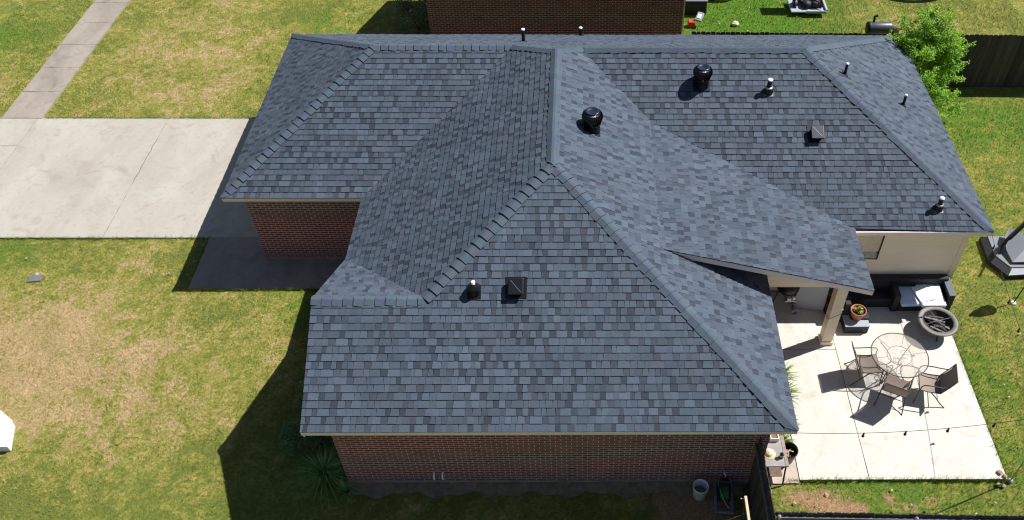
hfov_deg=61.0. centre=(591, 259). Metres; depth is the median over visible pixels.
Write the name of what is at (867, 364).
patio chair
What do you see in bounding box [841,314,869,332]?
side table
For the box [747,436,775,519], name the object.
wooden fence
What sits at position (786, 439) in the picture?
strap leaf plant
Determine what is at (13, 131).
driveway
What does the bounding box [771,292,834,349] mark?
patio
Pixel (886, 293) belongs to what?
wicker sofa
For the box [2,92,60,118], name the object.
sidewalk
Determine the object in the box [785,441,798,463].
black pot
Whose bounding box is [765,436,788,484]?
potting table
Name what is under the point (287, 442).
shrub
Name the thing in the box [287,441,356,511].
strap leaf plant
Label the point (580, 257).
house
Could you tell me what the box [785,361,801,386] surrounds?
strap leaf plant
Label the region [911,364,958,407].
patio chair
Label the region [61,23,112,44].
sidewalk
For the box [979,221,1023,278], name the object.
basketball hoop
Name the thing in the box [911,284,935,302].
cushion
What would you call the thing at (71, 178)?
driveway
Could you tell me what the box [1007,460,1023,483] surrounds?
string light post
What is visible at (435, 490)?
soil strip
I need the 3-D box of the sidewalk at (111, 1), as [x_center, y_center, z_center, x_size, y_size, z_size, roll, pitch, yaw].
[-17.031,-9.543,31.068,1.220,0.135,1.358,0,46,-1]
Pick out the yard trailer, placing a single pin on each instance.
(810, 6)
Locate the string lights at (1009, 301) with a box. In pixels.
[992,236,1023,338]
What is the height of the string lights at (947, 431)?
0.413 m
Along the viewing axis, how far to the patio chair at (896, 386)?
18.69 m
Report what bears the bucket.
on the lawn at (90, 490)
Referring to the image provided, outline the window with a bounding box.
[855,229,887,261]
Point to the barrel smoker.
(878, 27)
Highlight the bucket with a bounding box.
[693,479,708,500]
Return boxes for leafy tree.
[887,0,976,118]
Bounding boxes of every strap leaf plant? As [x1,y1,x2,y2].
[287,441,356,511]
[327,476,358,501]
[778,434,793,442]
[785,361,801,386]
[789,381,803,406]
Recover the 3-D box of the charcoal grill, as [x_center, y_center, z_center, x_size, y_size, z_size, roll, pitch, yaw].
[4.620,0.786,20.471,0.617,0.972,0.600,0,46,-1]
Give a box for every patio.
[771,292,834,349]
[783,350,868,480]
[828,292,1006,480]
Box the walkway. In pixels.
[188,237,344,289]
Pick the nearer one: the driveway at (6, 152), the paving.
the paving
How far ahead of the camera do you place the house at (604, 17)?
27.96 m
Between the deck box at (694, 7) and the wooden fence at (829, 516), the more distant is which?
the deck box at (694, 7)
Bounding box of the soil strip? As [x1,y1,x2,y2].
[349,481,745,499]
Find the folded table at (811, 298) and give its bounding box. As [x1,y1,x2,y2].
[793,287,829,310]
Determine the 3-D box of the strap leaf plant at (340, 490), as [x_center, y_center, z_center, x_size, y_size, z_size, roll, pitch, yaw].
[-4.996,4.555,17.288,0.783,0.212,0.662,0,46,-1]
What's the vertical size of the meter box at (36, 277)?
0.072 m
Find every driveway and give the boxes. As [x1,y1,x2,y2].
[0,118,36,145]
[0,118,167,238]
[0,146,16,169]
[103,118,258,238]
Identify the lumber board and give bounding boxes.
[740,496,749,519]
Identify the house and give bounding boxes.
[220,27,994,484]
[426,0,685,34]
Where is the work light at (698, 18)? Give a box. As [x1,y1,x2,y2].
[687,12,714,26]
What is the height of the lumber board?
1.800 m
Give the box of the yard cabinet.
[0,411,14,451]
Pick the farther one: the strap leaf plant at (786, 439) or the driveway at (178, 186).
the driveway at (178, 186)
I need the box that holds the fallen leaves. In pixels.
[0,1,1020,513]
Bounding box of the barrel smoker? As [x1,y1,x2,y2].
[865,14,898,33]
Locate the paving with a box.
[768,434,799,484]
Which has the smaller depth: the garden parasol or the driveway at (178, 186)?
the garden parasol
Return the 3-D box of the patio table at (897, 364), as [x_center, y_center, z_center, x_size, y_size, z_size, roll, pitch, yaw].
[6.759,2.322,19.193,1.254,0.712,1.254,-5,46,-5]
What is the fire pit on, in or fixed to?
on the patio at (962, 451)
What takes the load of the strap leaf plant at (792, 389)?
on the lawn at (90, 490)
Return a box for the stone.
[732,21,738,26]
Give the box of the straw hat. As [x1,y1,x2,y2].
[765,448,775,459]
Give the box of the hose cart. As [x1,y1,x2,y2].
[714,478,733,513]
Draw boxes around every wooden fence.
[691,31,1023,87]
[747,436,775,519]
[775,511,1023,519]
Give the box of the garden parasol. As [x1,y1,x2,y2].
[1010,287,1023,304]
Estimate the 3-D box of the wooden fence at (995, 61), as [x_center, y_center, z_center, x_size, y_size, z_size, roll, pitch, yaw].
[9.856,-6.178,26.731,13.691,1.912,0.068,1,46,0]
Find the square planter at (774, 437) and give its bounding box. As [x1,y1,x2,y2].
[770,434,778,441]
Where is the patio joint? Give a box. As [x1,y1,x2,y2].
[833,340,869,479]
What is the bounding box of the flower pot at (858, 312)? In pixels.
[850,304,866,320]
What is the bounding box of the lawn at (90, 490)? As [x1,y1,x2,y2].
[0,0,1023,519]
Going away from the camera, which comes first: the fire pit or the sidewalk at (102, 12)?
the fire pit
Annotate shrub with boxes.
[278,412,331,455]
[297,380,303,409]
[393,0,428,33]
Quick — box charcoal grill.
[773,287,799,314]
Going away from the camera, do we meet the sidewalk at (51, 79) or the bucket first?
the bucket
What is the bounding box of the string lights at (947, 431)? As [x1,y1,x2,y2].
[811,419,1023,436]
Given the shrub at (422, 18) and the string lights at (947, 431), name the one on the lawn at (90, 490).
the shrub at (422, 18)
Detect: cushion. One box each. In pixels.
[899,287,920,306]
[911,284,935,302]
[916,285,945,306]
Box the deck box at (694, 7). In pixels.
[684,0,707,14]
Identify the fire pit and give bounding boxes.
[917,307,958,341]
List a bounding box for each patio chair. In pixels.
[844,341,882,385]
[874,369,913,414]
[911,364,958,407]
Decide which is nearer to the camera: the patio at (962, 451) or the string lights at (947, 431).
the string lights at (947, 431)
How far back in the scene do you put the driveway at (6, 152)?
24.68 m
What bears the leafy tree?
on the lawn at (90, 490)
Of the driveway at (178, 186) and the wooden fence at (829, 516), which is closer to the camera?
the wooden fence at (829, 516)
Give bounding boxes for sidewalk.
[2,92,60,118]
[22,67,79,92]
[42,44,96,67]
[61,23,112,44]
[77,3,127,22]
[93,0,130,2]
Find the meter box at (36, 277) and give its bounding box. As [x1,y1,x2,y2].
[27,272,42,282]
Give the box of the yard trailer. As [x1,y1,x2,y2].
[787,0,827,13]
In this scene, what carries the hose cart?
on the lawn at (90, 490)
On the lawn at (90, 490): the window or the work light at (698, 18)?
the work light at (698, 18)
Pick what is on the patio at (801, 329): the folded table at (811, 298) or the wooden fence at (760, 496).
the folded table at (811, 298)
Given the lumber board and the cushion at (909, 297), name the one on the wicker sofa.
the cushion at (909, 297)
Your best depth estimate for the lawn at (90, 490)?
19.97 m
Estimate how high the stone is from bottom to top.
0.151 m
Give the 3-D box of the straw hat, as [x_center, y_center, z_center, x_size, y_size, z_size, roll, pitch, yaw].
[3.542,3.836,17.183,0.260,0.085,0.260,0,46,-1]
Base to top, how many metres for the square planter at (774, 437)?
0.110 m
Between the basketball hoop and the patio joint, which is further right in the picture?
the basketball hoop
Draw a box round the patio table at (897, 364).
[871,333,928,383]
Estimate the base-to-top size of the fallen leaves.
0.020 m
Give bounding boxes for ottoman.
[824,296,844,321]
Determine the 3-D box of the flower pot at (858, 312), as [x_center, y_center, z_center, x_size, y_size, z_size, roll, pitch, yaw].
[6.208,1.216,20.129,0.370,0.383,0.370,0,46,-1]
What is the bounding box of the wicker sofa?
[843,274,956,320]
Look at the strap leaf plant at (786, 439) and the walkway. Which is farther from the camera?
the walkway
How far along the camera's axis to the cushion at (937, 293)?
20.41 m
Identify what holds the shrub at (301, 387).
on the lawn at (90, 490)
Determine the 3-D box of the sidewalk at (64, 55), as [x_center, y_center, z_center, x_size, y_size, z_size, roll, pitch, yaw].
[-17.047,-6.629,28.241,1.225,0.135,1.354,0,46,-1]
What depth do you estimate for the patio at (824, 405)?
18.56 m
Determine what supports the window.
in the house at (580, 257)
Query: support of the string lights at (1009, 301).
attached to the house at (580, 257)

